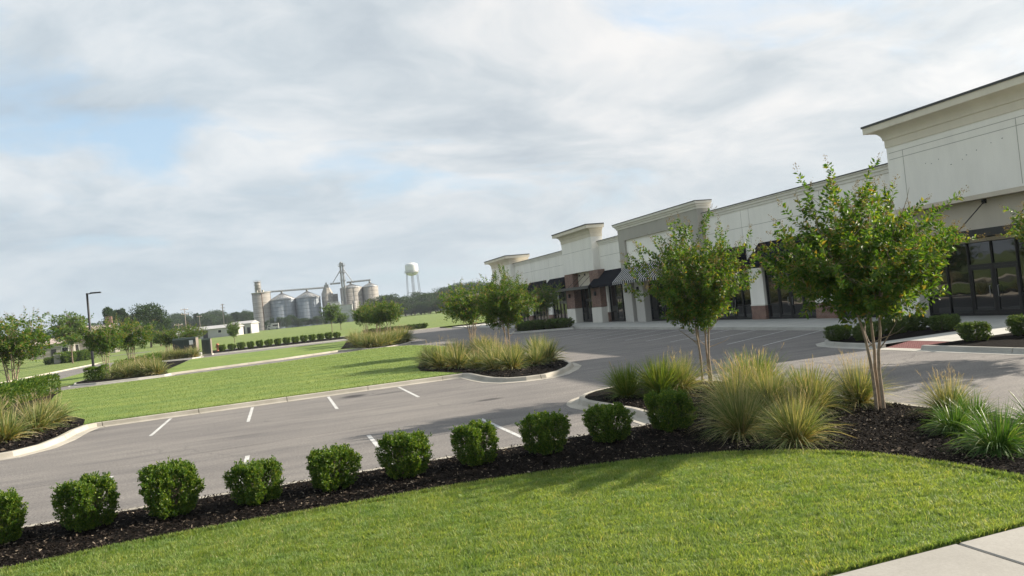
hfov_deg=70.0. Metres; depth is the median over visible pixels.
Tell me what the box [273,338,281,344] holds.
boxwood
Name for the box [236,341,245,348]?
boxwood
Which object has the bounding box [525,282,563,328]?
crape myrtle
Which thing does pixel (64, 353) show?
verge shrub
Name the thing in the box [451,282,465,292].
broadleaf tree
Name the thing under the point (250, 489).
boxwood
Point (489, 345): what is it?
fountain grass
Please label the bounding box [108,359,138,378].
fountain grass
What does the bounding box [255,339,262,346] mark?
boxwood
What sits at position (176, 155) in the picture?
sky
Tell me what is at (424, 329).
kerb
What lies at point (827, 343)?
kerb
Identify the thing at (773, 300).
window
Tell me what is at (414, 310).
broadleaf tree
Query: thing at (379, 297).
broadleaf tree
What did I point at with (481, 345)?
fountain grass
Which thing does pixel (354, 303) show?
hopper bin
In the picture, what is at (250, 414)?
parking line
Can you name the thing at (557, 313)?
window
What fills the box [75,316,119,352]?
house
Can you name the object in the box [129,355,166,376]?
fountain grass
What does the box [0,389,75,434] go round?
fountain grass
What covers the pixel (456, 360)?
fountain grass
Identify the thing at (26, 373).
grass verge
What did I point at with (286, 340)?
boxwood
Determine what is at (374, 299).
broadleaf tree
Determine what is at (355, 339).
fountain grass
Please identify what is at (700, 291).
crape myrtle
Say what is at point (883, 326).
shrub
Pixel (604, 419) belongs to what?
boxwood
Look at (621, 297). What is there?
door
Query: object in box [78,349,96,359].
verge shrub
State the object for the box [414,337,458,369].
fountain grass
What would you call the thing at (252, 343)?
boxwood
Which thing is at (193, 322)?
broadleaf tree
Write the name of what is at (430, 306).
broadleaf tree
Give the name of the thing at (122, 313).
pine tree
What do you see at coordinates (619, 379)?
fountain grass
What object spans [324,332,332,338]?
boxwood
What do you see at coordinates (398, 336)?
fountain grass
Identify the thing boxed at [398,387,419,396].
parking line
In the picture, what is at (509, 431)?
parking line
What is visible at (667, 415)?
boxwood
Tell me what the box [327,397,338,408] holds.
parking line
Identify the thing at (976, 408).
strappy clump
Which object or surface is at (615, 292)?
window
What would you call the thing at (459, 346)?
fountain grass
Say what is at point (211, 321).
broadleaf tree
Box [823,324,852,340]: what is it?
shrub
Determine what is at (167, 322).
broadleaf tree
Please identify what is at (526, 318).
window
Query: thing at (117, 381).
kerb
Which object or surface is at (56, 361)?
stone post
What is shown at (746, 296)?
window
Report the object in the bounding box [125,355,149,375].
fountain grass
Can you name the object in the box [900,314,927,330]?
shrub
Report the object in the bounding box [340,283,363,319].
grain silo
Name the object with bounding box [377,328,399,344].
fountain grass
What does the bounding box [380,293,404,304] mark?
broadleaf tree
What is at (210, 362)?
lawn
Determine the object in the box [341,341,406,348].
mulch bed
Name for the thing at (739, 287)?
door
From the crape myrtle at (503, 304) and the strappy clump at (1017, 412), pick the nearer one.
the strappy clump at (1017, 412)
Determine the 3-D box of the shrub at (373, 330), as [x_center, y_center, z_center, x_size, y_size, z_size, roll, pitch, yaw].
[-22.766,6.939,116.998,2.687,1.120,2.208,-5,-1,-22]
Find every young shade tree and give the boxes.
[41,308,93,362]
[223,320,242,341]
[318,303,342,332]
[334,312,349,326]
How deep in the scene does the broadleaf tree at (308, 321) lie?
377.66 m
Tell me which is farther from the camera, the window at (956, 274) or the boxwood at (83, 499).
the window at (956, 274)
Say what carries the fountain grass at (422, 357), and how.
on the mulch bed at (515, 374)
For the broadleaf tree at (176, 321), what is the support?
on the ground at (430, 320)
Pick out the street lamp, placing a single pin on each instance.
(89, 325)
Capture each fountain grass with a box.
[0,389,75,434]
[0,391,24,421]
[0,394,50,442]
[21,386,80,423]
[102,356,136,379]
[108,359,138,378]
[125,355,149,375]
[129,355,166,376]
[138,352,171,376]
[152,349,170,359]
[162,346,176,359]
[169,347,183,359]
[174,348,187,357]
[183,343,202,357]
[343,326,358,341]
[347,330,364,347]
[355,330,383,347]
[366,330,389,346]
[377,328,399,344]
[385,329,408,343]
[387,325,417,341]
[389,324,418,341]
[411,341,441,367]
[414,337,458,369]
[435,340,477,370]
[436,337,478,355]
[450,338,473,357]
[460,346,485,368]
[464,332,493,353]
[470,334,500,353]
[472,342,511,370]
[473,332,518,362]
[484,339,517,359]
[486,336,540,370]
[508,339,526,354]
[517,333,562,357]
[521,343,555,365]
[527,337,572,361]
[588,357,649,398]
[621,348,698,397]
[645,346,713,392]
[681,372,789,445]
[689,352,764,415]
[700,346,790,408]
[705,343,801,390]
[735,352,814,415]
[738,371,856,457]
[766,359,856,417]
[776,354,850,405]
[817,351,912,410]
[903,364,1001,419]
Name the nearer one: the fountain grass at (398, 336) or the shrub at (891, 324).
the shrub at (891, 324)
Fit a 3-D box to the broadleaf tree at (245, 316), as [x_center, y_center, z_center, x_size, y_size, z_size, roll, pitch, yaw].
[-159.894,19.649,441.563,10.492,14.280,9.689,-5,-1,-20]
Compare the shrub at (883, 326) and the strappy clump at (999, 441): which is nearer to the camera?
the strappy clump at (999, 441)
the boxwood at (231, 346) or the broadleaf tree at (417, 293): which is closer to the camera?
the boxwood at (231, 346)
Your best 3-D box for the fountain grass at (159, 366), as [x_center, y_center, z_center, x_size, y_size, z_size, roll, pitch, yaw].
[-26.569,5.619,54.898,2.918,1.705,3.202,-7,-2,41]
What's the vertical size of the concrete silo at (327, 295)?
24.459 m
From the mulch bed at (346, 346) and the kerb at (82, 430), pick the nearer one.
the kerb at (82, 430)
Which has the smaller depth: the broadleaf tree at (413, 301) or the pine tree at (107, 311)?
the pine tree at (107, 311)
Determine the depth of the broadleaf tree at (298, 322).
379.48 m
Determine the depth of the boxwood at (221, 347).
102.11 m
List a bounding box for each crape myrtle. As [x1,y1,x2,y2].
[0,307,69,382]
[66,317,127,376]
[93,314,158,358]
[151,324,190,350]
[173,322,207,339]
[351,301,371,332]
[360,298,395,332]
[362,295,406,329]
[435,276,507,344]
[469,263,544,348]
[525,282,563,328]
[617,203,761,382]
[735,152,989,409]
[992,202,1023,246]
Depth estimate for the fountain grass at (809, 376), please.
14.53 m
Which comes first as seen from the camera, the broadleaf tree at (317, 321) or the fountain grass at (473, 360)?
the fountain grass at (473, 360)
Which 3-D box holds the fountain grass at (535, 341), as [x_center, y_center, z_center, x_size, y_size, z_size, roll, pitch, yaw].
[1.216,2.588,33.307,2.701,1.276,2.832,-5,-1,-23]
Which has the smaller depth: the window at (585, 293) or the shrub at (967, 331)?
the shrub at (967, 331)
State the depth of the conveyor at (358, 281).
409.23 m
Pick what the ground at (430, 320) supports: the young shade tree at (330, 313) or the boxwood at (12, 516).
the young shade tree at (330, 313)
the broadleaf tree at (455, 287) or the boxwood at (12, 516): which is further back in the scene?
the broadleaf tree at (455, 287)
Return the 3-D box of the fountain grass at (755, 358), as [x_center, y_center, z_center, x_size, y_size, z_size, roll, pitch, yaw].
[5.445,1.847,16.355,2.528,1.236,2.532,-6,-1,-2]
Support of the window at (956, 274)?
in the shopping strip
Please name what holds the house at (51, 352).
on the ground at (430, 320)
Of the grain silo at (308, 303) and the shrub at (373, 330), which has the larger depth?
the grain silo at (308, 303)
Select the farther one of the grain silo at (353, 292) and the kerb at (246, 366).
the grain silo at (353, 292)
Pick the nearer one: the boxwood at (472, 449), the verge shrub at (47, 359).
the boxwood at (472, 449)
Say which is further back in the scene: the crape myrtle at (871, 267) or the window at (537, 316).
the window at (537, 316)
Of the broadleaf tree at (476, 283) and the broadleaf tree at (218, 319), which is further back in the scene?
the broadleaf tree at (218, 319)
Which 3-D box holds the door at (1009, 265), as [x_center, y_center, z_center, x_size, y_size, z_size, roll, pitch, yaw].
[21.445,0.075,31.597,0.174,2.175,1.088,-5,-1,-18]
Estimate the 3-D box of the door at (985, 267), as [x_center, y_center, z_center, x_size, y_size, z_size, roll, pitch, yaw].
[21.091,0.134,32.698,0.174,2.175,1.088,-5,-1,-18]
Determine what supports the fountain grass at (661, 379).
on the mulch bed at (595, 395)
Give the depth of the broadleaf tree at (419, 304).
367.24 m
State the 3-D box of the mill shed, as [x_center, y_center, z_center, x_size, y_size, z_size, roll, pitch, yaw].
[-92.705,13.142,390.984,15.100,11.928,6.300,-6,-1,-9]
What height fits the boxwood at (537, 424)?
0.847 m
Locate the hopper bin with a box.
[352,301,356,320]
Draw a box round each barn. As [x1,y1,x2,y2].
[194,323,243,338]
[235,320,259,333]
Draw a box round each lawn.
[0,345,568,452]
[1,453,1023,575]
[54,367,115,386]
[167,340,398,372]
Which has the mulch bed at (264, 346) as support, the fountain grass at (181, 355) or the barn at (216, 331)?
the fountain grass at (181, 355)
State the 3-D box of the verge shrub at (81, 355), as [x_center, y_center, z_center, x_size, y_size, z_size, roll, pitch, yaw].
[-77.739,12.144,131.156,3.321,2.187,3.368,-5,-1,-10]
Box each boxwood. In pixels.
[0,487,28,544]
[49,471,120,531]
[136,456,205,519]
[218,344,225,350]
[221,455,285,505]
[227,343,235,349]
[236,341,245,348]
[246,341,254,347]
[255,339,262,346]
[264,339,272,345]
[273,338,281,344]
[282,337,290,343]
[291,335,299,342]
[300,335,307,341]
[305,442,362,492]
[308,334,315,340]
[316,333,323,339]
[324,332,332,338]
[333,331,340,337]
[374,428,434,479]
[449,418,498,465]
[514,408,571,454]
[581,401,635,442]
[643,385,698,431]
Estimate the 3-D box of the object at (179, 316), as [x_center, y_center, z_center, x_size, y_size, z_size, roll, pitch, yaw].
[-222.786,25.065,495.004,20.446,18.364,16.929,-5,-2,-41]
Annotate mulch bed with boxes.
[0,380,1023,568]
[0,392,84,451]
[76,360,187,383]
[163,336,347,360]
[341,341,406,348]
[418,352,567,376]
[833,327,956,342]
[931,333,1023,346]
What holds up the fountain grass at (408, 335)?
on the mulch bed at (346, 346)
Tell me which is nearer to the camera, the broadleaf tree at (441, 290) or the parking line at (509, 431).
the parking line at (509, 431)
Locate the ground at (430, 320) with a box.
[0,310,1022,575]
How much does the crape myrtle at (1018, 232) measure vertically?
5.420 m
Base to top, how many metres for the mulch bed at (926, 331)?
0.001 m
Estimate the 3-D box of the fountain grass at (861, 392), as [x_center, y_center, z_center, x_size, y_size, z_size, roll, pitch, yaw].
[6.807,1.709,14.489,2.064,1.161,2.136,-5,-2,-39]
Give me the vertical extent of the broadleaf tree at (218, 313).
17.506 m
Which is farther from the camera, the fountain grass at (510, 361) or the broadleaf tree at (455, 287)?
the broadleaf tree at (455, 287)
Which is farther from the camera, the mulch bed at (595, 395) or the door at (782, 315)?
the door at (782, 315)
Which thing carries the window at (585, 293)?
in the shopping strip
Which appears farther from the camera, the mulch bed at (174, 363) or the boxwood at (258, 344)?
the boxwood at (258, 344)
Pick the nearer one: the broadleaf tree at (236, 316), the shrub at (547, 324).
the shrub at (547, 324)
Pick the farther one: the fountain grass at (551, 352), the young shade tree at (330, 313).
the young shade tree at (330, 313)
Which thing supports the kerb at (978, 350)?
on the parking lot
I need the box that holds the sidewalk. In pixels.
[834,526,1023,575]
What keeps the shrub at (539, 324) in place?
on the mulch bed
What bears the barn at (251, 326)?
on the ground at (430, 320)
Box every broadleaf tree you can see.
[33,329,52,339]
[128,301,169,346]
[153,315,174,345]
[168,318,184,331]
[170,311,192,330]
[189,314,205,326]
[194,313,206,326]
[204,315,217,325]
[207,315,221,325]
[209,310,226,317]
[219,316,231,324]
[230,312,242,321]
[239,309,253,320]
[264,320,269,328]
[275,317,283,328]
[279,317,291,326]
[287,315,297,327]
[295,318,304,325]
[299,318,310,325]
[305,318,314,324]
[312,315,322,324]
[363,297,380,306]
[373,295,392,303]
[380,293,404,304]
[392,296,412,304]
[399,302,412,315]
[408,299,420,314]
[408,304,418,315]
[411,291,424,298]
[415,292,439,313]
[415,302,424,314]
[418,303,430,314]
[421,301,435,312]
[429,298,439,311]
[432,286,451,299]
[435,299,449,311]
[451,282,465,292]
[463,281,484,294]
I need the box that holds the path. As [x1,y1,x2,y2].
[876,328,1009,343]
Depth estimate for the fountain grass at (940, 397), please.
12.44 m
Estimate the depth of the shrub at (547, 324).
66.78 m
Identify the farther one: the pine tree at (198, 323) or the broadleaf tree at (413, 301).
the pine tree at (198, 323)
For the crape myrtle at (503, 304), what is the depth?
36.74 m
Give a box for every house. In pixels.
[29,338,75,359]
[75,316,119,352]
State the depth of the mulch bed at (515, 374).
29.13 m
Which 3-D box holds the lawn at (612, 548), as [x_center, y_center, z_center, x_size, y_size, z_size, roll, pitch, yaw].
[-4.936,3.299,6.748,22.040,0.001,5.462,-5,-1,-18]
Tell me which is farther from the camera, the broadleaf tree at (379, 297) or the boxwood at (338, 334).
the broadleaf tree at (379, 297)
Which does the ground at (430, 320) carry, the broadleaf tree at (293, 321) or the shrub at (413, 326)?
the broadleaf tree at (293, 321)
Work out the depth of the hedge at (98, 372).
54.79 m
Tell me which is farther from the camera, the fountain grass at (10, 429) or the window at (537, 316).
the window at (537, 316)
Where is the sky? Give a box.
[0,0,1023,336]
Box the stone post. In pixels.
[53,354,61,363]
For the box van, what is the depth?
359.70 m
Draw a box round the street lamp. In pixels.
[86,292,100,370]
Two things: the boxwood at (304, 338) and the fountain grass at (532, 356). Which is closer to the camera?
the fountain grass at (532, 356)
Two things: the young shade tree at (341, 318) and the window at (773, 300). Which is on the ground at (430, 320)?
the young shade tree at (341, 318)
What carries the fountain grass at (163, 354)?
on the mulch bed at (264, 346)
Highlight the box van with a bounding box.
[267,323,278,329]
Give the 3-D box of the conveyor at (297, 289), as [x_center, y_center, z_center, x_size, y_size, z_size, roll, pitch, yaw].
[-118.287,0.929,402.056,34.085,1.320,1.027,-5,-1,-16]
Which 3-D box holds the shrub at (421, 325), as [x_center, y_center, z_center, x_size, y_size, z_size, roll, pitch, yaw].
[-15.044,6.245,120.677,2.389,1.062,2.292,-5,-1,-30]
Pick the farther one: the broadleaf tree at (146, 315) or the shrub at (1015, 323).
the broadleaf tree at (146, 315)
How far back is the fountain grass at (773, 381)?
14.33 m
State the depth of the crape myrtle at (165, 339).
91.81 m
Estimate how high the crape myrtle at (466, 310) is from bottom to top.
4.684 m
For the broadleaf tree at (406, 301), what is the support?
on the ground at (430, 320)
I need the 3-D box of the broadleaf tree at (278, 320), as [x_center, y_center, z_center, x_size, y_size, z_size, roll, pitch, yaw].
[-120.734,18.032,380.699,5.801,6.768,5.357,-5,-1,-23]
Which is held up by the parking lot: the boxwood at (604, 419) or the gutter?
the gutter
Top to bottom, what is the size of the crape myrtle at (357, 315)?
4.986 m
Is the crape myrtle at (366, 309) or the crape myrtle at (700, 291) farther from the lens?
the crape myrtle at (366, 309)
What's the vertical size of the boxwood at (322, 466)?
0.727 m
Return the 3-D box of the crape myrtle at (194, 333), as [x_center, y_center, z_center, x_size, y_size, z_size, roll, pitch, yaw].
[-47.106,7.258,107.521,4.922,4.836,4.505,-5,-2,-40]
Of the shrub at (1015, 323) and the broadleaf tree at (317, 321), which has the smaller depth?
the shrub at (1015, 323)
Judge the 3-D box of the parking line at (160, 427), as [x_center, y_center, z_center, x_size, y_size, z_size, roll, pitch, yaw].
[-11.192,4.419,23.329,0.100,0.001,4.250,-5,-1,-18]
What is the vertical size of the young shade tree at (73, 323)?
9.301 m
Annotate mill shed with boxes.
[324,301,352,323]
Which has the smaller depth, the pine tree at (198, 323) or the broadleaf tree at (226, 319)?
the pine tree at (198, 323)
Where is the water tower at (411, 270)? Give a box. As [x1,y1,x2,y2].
[404,263,420,296]
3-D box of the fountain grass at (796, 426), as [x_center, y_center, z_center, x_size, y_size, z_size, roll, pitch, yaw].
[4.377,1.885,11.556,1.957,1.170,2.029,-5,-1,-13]
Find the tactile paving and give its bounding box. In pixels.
[886,341,945,348]
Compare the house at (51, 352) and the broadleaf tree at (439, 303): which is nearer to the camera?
the house at (51, 352)
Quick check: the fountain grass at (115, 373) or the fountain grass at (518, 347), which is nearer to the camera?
the fountain grass at (518, 347)
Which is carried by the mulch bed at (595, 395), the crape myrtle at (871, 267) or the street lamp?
the crape myrtle at (871, 267)
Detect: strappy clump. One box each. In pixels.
[916,394,994,436]
[932,389,1012,430]
[943,396,1023,460]
[985,388,1023,434]
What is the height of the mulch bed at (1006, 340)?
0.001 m
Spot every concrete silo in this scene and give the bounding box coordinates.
[251,280,271,330]
[321,283,333,323]
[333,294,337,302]
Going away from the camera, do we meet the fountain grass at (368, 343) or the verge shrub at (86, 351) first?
the fountain grass at (368, 343)
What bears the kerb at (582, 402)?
on the parking lot
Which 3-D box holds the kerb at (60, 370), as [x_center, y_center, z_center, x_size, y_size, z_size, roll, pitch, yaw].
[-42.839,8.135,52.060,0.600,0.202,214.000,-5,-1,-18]
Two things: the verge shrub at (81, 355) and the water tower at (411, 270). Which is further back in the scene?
the water tower at (411, 270)
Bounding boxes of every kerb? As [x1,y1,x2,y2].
[0,359,581,460]
[0,362,101,382]
[21,380,1017,527]
[68,373,175,386]
[74,345,437,388]
[162,339,347,361]
[171,342,410,374]
[399,327,439,331]
[452,327,886,330]
[509,327,573,333]
[816,339,885,349]
[918,345,1023,355]
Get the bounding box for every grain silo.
[270,292,297,328]
[295,290,322,326]
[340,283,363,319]
[362,281,378,304]
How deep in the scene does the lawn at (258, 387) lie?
35.40 m
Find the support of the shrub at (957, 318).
on the mulch bed at (926, 331)
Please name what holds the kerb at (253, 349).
on the parking lot
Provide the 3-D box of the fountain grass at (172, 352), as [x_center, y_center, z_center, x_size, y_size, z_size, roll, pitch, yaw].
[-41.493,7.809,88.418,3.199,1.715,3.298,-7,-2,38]
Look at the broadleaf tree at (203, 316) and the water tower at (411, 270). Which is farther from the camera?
the water tower at (411, 270)
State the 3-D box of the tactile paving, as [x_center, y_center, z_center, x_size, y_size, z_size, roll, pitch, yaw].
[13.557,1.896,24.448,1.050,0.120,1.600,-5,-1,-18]
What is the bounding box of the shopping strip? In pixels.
[484,72,1023,322]
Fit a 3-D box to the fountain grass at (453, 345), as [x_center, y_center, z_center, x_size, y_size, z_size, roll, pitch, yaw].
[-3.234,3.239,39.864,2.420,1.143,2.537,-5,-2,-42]
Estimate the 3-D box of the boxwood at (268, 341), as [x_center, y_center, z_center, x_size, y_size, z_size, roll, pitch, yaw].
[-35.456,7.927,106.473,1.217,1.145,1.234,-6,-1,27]
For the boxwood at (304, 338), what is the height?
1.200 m
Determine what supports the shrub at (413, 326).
on the verge at (444, 325)
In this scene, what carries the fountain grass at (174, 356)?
on the mulch bed at (264, 346)
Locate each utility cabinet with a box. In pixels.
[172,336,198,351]
[201,338,213,355]
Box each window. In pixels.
[61,347,68,351]
[520,303,528,321]
[534,295,548,319]
[553,291,567,318]
[580,288,593,321]
[608,285,625,320]
[648,280,673,320]
[719,269,751,319]
[764,264,816,318]
[840,296,901,317]
[927,234,1023,315]
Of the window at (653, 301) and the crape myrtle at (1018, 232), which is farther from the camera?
the window at (653, 301)
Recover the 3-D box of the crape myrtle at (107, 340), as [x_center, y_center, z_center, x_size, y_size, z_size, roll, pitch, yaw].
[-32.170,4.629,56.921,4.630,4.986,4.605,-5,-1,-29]
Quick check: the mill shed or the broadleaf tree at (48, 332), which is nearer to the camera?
the broadleaf tree at (48, 332)
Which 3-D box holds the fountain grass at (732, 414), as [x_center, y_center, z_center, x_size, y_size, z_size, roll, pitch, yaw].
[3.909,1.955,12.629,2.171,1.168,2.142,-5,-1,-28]
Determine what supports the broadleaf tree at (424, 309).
on the ground at (430, 320)
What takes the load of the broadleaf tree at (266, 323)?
on the ground at (430, 320)
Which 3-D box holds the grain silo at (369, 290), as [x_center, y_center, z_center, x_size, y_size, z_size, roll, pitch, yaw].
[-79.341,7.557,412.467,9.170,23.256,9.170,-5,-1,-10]
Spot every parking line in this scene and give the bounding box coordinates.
[149,418,171,435]
[246,407,253,421]
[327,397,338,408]
[366,435,392,461]
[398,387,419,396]
[480,418,520,436]
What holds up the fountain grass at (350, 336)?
on the mulch bed at (346, 346)
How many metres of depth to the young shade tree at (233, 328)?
129.28 m
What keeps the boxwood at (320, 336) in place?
on the mulch bed at (264, 346)
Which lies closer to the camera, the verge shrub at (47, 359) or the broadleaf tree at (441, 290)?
the verge shrub at (47, 359)
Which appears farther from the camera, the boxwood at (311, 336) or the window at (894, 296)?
the boxwood at (311, 336)
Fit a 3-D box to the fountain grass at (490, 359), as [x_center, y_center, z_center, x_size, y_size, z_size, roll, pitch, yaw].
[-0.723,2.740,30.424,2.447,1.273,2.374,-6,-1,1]
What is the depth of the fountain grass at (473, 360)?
31.98 m
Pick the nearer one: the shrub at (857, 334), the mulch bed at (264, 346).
the shrub at (857, 334)
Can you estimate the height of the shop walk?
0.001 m
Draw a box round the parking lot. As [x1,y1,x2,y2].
[0,328,1023,525]
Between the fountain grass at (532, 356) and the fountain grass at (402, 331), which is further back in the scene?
the fountain grass at (402, 331)
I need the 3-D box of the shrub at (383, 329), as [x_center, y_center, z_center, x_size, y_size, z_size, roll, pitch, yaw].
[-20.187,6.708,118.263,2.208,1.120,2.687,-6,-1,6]
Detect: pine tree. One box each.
[101,307,121,327]
[113,308,130,323]
[193,313,202,326]
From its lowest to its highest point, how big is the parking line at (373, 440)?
0.001 m
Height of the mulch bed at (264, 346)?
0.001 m
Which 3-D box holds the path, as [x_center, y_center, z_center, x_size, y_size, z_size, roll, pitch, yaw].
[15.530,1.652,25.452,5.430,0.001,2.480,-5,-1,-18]
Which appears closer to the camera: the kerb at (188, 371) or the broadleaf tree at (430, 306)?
the kerb at (188, 371)
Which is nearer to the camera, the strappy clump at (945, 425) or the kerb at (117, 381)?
the strappy clump at (945, 425)
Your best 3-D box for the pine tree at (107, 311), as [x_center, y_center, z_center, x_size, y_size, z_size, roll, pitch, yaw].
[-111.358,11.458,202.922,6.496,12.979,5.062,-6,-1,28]
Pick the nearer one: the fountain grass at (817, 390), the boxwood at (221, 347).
the fountain grass at (817, 390)
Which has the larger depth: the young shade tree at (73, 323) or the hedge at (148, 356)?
the young shade tree at (73, 323)
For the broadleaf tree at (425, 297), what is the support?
on the ground at (430, 320)
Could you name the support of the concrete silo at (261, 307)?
on the ground at (430, 320)
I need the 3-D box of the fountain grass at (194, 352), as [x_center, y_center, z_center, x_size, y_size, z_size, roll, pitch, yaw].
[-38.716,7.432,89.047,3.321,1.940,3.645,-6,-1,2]
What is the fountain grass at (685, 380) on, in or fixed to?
on the mulch bed at (595, 395)
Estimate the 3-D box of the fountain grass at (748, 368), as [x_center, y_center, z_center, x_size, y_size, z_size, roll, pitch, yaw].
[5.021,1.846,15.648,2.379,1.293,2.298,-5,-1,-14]
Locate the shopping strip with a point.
(944, 150)
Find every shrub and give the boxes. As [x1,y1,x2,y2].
[43,357,53,364]
[53,350,74,362]
[61,354,76,362]
[75,350,89,360]
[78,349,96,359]
[362,328,376,332]
[380,326,392,331]
[404,324,416,329]
[415,323,427,328]
[515,321,532,330]
[524,319,543,329]
[543,319,558,328]
[550,317,574,327]
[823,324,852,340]
[851,325,876,340]
[856,320,887,336]
[875,316,910,333]
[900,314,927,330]
[925,314,954,330]
[940,314,961,325]
[954,320,993,340]
[1004,313,1023,335]
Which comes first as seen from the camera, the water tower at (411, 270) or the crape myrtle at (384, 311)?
the crape myrtle at (384, 311)
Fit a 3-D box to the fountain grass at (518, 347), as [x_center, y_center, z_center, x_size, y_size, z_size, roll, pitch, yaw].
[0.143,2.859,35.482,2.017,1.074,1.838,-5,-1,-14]
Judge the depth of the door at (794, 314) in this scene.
44.79 m
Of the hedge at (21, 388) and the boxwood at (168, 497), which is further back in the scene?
the hedge at (21, 388)
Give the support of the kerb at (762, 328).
on the parking lot
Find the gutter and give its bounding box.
[876,348,920,350]
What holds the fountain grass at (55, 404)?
on the mulch bed at (80, 421)
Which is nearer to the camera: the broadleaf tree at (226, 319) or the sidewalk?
the sidewalk
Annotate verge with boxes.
[0,362,99,381]
[352,320,495,335]
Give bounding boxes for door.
[616,297,623,319]
[734,287,743,316]
[778,285,791,316]
[790,283,804,315]
[970,266,996,312]
[993,264,1021,311]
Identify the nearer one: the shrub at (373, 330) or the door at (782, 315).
the door at (782, 315)
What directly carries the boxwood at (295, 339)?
on the mulch bed at (264, 346)
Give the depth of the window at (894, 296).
38.72 m
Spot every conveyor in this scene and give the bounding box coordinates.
[264,286,328,292]
[346,279,370,282]
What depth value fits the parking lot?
20.55 m
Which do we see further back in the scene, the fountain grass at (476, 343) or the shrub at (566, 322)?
the shrub at (566, 322)
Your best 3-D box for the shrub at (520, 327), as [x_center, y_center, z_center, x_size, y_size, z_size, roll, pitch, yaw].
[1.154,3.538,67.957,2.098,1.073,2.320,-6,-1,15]
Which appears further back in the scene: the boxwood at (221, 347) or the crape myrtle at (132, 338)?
the boxwood at (221, 347)
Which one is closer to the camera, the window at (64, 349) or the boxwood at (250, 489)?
the boxwood at (250, 489)
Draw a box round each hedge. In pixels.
[0,372,61,408]
[83,364,110,381]
[112,352,161,367]
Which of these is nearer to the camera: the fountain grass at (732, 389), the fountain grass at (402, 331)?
the fountain grass at (732, 389)
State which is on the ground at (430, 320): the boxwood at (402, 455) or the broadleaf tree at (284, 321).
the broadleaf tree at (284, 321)
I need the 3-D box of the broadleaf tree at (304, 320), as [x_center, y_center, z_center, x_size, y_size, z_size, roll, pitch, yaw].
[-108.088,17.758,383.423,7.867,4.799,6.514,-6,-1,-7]
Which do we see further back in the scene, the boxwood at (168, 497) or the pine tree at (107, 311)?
the pine tree at (107, 311)
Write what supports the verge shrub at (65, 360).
on the grass verge at (26, 373)
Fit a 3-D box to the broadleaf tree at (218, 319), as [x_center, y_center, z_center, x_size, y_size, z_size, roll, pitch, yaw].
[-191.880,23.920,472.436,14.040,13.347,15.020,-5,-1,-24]
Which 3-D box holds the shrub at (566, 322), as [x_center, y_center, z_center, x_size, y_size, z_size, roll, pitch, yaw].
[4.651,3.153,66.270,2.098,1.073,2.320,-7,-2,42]
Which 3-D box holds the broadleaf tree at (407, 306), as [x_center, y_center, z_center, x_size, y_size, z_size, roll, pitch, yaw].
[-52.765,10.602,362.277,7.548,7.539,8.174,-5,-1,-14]
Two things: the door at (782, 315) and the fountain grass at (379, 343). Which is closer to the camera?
the door at (782, 315)
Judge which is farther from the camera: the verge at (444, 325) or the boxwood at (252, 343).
the verge at (444, 325)
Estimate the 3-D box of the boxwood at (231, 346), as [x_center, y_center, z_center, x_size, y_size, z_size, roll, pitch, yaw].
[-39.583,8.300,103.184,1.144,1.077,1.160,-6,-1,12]
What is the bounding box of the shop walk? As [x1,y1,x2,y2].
[457,315,1023,327]
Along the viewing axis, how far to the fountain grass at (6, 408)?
26.26 m
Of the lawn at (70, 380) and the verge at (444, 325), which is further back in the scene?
the verge at (444, 325)
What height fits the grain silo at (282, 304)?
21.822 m
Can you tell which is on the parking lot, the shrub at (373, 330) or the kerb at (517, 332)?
the kerb at (517, 332)
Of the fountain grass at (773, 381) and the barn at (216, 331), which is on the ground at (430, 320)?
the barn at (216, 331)
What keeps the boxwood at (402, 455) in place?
on the mulch bed at (595, 395)
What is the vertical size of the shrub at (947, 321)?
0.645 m

